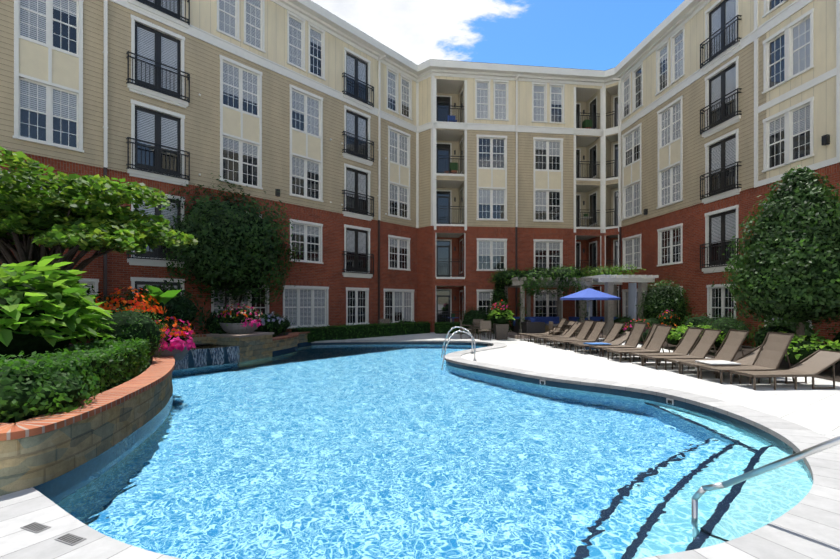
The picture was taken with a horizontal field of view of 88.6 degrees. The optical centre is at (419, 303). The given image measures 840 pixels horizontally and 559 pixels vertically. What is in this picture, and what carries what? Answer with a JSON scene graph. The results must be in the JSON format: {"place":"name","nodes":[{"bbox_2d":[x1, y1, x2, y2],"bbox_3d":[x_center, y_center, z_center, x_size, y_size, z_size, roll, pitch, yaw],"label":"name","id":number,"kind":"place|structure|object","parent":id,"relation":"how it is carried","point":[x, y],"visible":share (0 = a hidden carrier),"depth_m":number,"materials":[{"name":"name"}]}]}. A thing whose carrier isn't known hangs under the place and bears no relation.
{"place":"outdoors","nodes":[
{"label":"outdoors","id":0,"kind":"place"},
{"bbox_2d":[67,332,290,369],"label":"planter soil","id":1,"kind":"structure","parent":0,"point":[278,335],"depth_m":13.75,"materials":[{"name":"brown soil"}]},
{"bbox_2d":[0,254,116,359],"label":"hydrangea shrub","id":2,"kind":"object","parent":1,"relation":"on","point":[40,312],"visible":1,"depth_m":6.08,"materials":[{"name":"green plant"}]},
{"bbox_2d":[0,336,150,422],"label":"boxwood hedge","id":3,"kind":"object","parent":1,"relation":"on","point":[67,380],"visible":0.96,"depth_m":4.65,"materials":[{"name":"green plant"}]},
{"bbox_2d":[0,146,197,276],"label":"japanese maple tree","id":4,"kind":"object","parent":1,"relation":"on","point":[70,216],"visible":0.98,"depth_m":9.01,"materials":[{"name":"green plant"}]},
{"bbox_2d":[86,284,180,360],"bbox_3d":[-5.648,0.471,8.488,1.678,1.756,2.488,0,0,-29],"label":"flowering shrub","id":5,"kind":"object","parent":1,"relation":"on","point":[132,319],"visible":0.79,"depth_m":8.07,"materials":[{"name":"green plant"}]},
{"bbox_2d":[68,277,221,346],"bbox_3d":[-8.903,0.341,12.685,2.769,2.319,5.347,0,0,45],"label":"flowering plant","id":6,"kind":"object","parent":1,"relation":"on","point":[182,307],"visible":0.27,"depth_m":13.20,"materials":[{"name":"green plant"}]},
{"bbox_2d":[150,316,197,360],"bbox_3d":[-5.481,0.770,9.386,1.303,0.999,1.222,0,0,-2],"label":"flower bowl","id":7,"kind":"object","parent":1,"relation":"on","point":[179,347],"visible":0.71,"depth_m":9.12,"materials":[{"name":"concrete"}]},
{"bbox_2d":[152,162,303,309],"bbox_3d":[-8.118,-2.118,17.331,6.536,6.846,6.215,0,0,-2],"label":"tree","id":8,"kind":"object","parent":1,"relation":"on","point":[234,249],"visible":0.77,"depth_m":16.04,"materials":[{"name":"green plant"}]},
{"bbox_2d":[195,304,294,336],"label":"flowering plants","id":9,"kind":"object","parent":1,"relation":"on","point":[276,324],"visible":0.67,"depth_m":15.54,"materials":[{"name":"green plant"}]},
{"bbox_2d":[311,0,683,70],"label":"sky","id":10,"kind":"structure","parent":0,"point":[576,34],"materials":[{"name":"blue"}]},
{"bbox_2d":[493,324,677,339],"bbox_3d":[7.492,1.330,19.822,8.134,0.720,0.680,0,0,4],"label":"planter pot","id":11,"kind":"object","parent":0,"point":[500,331],"visible":0.46,"depth_m":19.81,"materials":[{"name":"grey concrete"}]},
{"bbox_2d":[487,300,680,325],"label":"flowering plants","id":12,"kind":"object","parent":11,"relation":"in","point":[500,314],"visible":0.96,"depth_m":19.75,"materials":[{"name":"plant"}]},
{"bbox_2d":[346,332,839,438],"bbox_3d":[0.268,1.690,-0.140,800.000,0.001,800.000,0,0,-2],"label":"ground","id":13,"kind":"structure","parent":0,"point":[806,405],"depth_m":9.78,"materials":[{"name":"white concrete"}]},
{"bbox_2d":[0,332,310,498],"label":"planter walls","id":14,"kind":"structure","parent":13,"relation":"on","point":[49,456],"depth_m":4.78,"materials":[{"name":"stone"}]},
{"bbox_2d":[176,344,239,369],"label":"waterfall sheets","id":15,"kind":"object","parent":14,"relation":"on","point":[202,347],"visible":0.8,"depth_m":12.78,"materials":[{"name":"blue"}]},
{"bbox_2d":[217,304,264,333],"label":"flower bowl","id":16,"kind":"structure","parent":14,"relation":"on","point":[239,320],"depth_m":13.86,"materials":[{"name":"concrete"}]},
{"bbox_2d":[291,320,481,342],"bbox_3d":[-1.471,1.337,22.119,10.829,0.779,2.594,0,0,-35],"label":"hedge","id":17,"kind":"object","parent":13,"relation":"on","point":[338,332],"visible":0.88,"depth_m":21.22,"materials":[{"name":"green plant"}]},
{"bbox_2d":[0,0,839,346],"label":"apartment building","id":18,"kind":"structure","parent":13,"relation":"on","point":[680,138],"depth_m":19.97,"materials":[{"name":"brick"}]},
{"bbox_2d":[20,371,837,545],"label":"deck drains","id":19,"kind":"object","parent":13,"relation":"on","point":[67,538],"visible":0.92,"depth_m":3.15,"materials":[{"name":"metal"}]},
{"bbox_2d":[397,269,514,333],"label":"shrubs","id":20,"kind":"object","parent":13,"relation":"on","point":[499,293],"visible":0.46,"depth_m":22.97,"materials":[{"name":"green plant"}]},
{"bbox_2d":[377,318,598,341],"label":"patio chairs","id":21,"kind":"object","parent":13,"relation":"on","point":[482,324],"visible":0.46,"depth_m":20.12,"materials":[{"name":"brown metal"}]},
{"bbox_2d":[174,342,811,476],"bbox_3d":[-0.910,2.365,10.723,11.860,1.350,16.885,0,0,-2],"label":"pool tile border","id":22,"kind":"object","parent":13,"relation":"on","point":[774,439],"depth_m":8.92,"materials":[{"name":"blue tile"}]},
{"bbox_2d":[0,340,839,558],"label":"pool coping","id":23,"kind":"object","parent":22,"relation":"on","point":[807,526],"visible":0.96,"depth_m":3.31,"materials":[{"name":"white concrete"}]},
{"bbox_2d":[441,326,476,367],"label":"pool handrails","id":24,"kind":"object","parent":23,"relation":"on","point":[472,340],"visible":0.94,"depth_m":12.65,"materials":[{"name":"silver metal"}]},
{"bbox_2d":[50,344,812,558],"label":"pool water","id":25,"kind":"structure","parent":22,"relation":"in","point":[379,451],"depth_m":4.71,"materials":[{"name":"blue liquid"}]},
{"bbox_2d":[488,344,796,453],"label":"depth markers","id":26,"kind":"object","parent":22,"relation":"attached to","point":[669,400],"visible":0.42,"depth_m":7.87,"materials":[{"name":"white"}]},
{"bbox_2d":[692,436,839,518],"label":"pool handrail","id":27,"kind":"object","parent":22,"relation":"on","point":[789,459],"visible":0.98,"depth_m":3.28,"materials":[{"name":"silver metal"}]},
{"bbox_2d":[517,325,563,340],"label":"lounge chair","id":28,"kind":"object","parent":13,"relation":"on","point":[547,332],"visible":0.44,"depth_m":19.88,"materials":[{"name":"brown metal"}]},
{"bbox_2d":[524,318,566,341],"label":"lounge chair","id":29,"kind":"object","parent":13,"relation":"on","point":[562,321],"visible":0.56,"depth_m":19.15,"materials":[{"name":"brown fabric"}]},
{"bbox_2d":[530,320,574,342],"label":"lounge chair","id":30,"kind":"object","parent":13,"relation":"on","point":[565,328],"visible":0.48,"depth_m":18.74,"materials":[{"name":"brown fabric"}]},
{"bbox_2d":[492,330,619,338],"bbox_3d":[8.488,1.615,23.385,8.600,0.150,5.200,0,0,-7],"label":"patio brick","id":31,"kind":"object","parent":13,"relation":"on","point":[511,334],"visible":0.21,"depth_m":20.71,"materials":[{"name":"brown brick"}]},
{"bbox_2d":[504,277,591,332],"bbox_3d":[6.428,0.140,22.694,4.100,2.800,3.500,0,0,-7],"label":"pergola","id":32,"kind":"object","parent":31,"relation":"on","point":[516,283],"visible":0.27,"depth_m":21.50,"materials":[{"name":"white wood"}]},
{"bbox_2d":[487,264,590,324],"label":"pergola vines","id":33,"kind":"object","parent":32,"relation":"attached to","point":[506,276],"visible":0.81,"depth_m":21.27,"materials":[{"name":"green plant"}]},
{"bbox_2d":[511,317,619,334],"bbox_3d":[7.902,1.140,22.110,5.937,0.800,3.297,0,0,-2],"label":"outdoor sofa","id":34,"kind":"object","parent":31,"relation":"on","point":[535,325],"visible":0.4,"depth_m":21.83,"materials":[{"name":"wicker"}]},
{"bbox_2d":[581,274,658,334],"bbox_3d":[9.871,0.095,22.247,2.850,2.890,3.600,0,0,-7],"label":"pergola","id":35,"kind":"object","parent":31,"relation":"on","point":[610,282],"visible":0.48,"depth_m":20.91,"materials":[{"name":"white wood"}]},
{"bbox_2d":[578,263,645,276],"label":"pergola vines","id":36,"kind":"object","parent":35,"relation":"on","point":[603,272],"visible":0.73,"depth_m":21.52,"materials":[{"name":"green plant"}]},
{"bbox_2d":[534,321,582,344],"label":"lounge chair","id":37,"kind":"object","parent":13,"relation":"on","point":[575,326],"visible":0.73,"depth_m":17.93,"materials":[{"name":"brown fabric"}]},
{"bbox_2d":[544,322,594,345],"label":"lounge chair","id":38,"kind":"object","parent":13,"relation":"on","point":[563,338],"visible":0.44,"depth_m":17.21,"materials":[{"name":"beige fabric"}]},
{"bbox_2d":[546,320,593,347],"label":"lounge chair","id":39,"kind":"object","parent":13,"relation":"on","point":[586,326],"visible":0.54,"depth_m":16.73,"materials":[{"name":"beige fabric"}]},
{"bbox_2d":[555,321,606,349],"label":"lounge chair","id":40,"kind":"object","parent":13,"relation":"on","point":[594,333],"visible":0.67,"depth_m":16.12,"materials":[{"name":"beige fabric"}]},
{"bbox_2d":[560,286,619,339],"bbox_3d":[7.738,0.465,19.709,2.408,2.450,2.408,0,0,9],"label":"blue umbrella","id":41,"kind":"object","parent":13,"relation":"on","point":[589,294],"visible":0.75,"depth_m":18.99,"materials":[{"name":"blue fabric"}]},
{"bbox_2d":[569,322,624,351],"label":"lounge chair","id":42,"kind":"object","parent":13,"relation":"on","point":[615,331],"visible":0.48,"depth_m":15.34,"materials":[{"name":"beige fabric"}]},
{"bbox_2d":[574,331,631,353],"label":"lounge chair","id":43,"kind":"object","parent":13,"relation":"on","point":[622,338],"visible":0.6,"depth_m":14.73,"materials":[{"name":"beige fabric"}]},
{"bbox_2d":[589,322,646,356],"bbox_3d":[6.446,1.164,14.008,1.706,1.060,0.611,0,0,-8],"label":"lounge chair","id":44,"kind":"object","parent":13,"relation":"on","point":[635,335],"visible":0.77,"depth_m":14.04,"materials":[{"name":"beige fabric"}]},
{"bbox_2d":[602,324,664,358],"bbox_3d":[6.563,1.169,13.256,1.713,1.048,0.633,0,0,-2],"label":"lounge chair","id":45,"kind":"object","parent":13,"relation":"on","point":[644,344],"visible":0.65,"depth_m":13.43,"materials":[{"name":"beige fabric"}]},
{"bbox_2d":[607,325,671,361],"bbox_3d":[6.471,1.177,12.715,1.711,1.033,0.612,0,0,-10],"label":"lounge chair","id":46,"kind":"object","parent":13,"relation":"on","point":[657,341],"visible":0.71,"depth_m":12.77,"materials":[{"name":"beige fabric"}]},
{"bbox_2d":[635,276,694,326],"bbox_3d":[11.649,0.370,20.671,2.521,3.262,2.505,0,0,14],"label":"round shrub","id":47,"kind":"object","parent":13,"relation":"on","point":[663,297],"visible":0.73,"depth_m":19.99,"materials":[{"name":"green plant"}]},
{"bbox_2d":[629,327,703,365],"bbox_3d":[6.804,1.189,11.931,1.757,1.008,0.627,0,0,-2],"label":"lounge chair","id":48,"kind":"object","parent":13,"relation":"on","point":[689,340],"visible":0.69,"depth_m":11.97,"materials":[{"name":"beige fabric"}]},
{"bbox_2d":[642,329,721,369],"bbox_3d":[6.833,1.188,11.275,1.750,1.008,0.609,0,0,-2],"label":"lounge chair","id":49,"kind":"object","parent":13,"relation":"on","point":[705,344],"visible":0.85,"depth_m":11.29,"materials":[{"name":"beige fabric"}]},
{"bbox_2d":[664,329,748,373],"bbox_3d":[7.017,1.177,10.594,1.722,1.033,0.643,0,0,-2],"label":"lounge chair","id":50,"kind":"object","parent":13,"relation":"on","point":[731,347],"visible":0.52,"depth_m":10.62,"materials":[{"name":"beige fabric"}]},
{"bbox_2d":[680,344,771,378],"bbox_3d":[7.198,1.331,9.964,2.029,0.718,0.641,0,0,-2],"label":"lounge chair","id":51,"kind":"object","parent":13,"relation":"on","point":[747,359],"visible":0.42,"depth_m":10.03,"materials":[{"name":"beige fabric"}]},
{"bbox_2d":[614,313,839,381],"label":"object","id":52,"kind":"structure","parent":13,"relation":"on","point":[799,349],"depth_m":13.86,"materials":[{"name":"green plant"}]},
{"bbox_2d":[711,165,839,340],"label":"columnar tree","id":53,"kind":"object","parent":52,"relation":"on","point":[789,271],"visible":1,"depth_m":11.54,"materials":[{"name":"green plant"}]},
{"bbox_2d":[699,332,794,383],"bbox_3d":[7.089,1.169,9.367,1.705,1.048,0.609,0,0,-5],"label":"lounge chair","id":54,"kind":"object","parent":13,"relation":"on","point":[773,352],"visible":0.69,"depth_m":9.37,"materials":[{"name":"beige fabric"}]},
{"bbox_2d":[729,349,839,389],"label":"lounge chair","id":55,"kind":"object","parent":13,"relation":"on","point":[819,361],"visible":1,"depth_m":8.70,"materials":[{"name":"beige fabric"}]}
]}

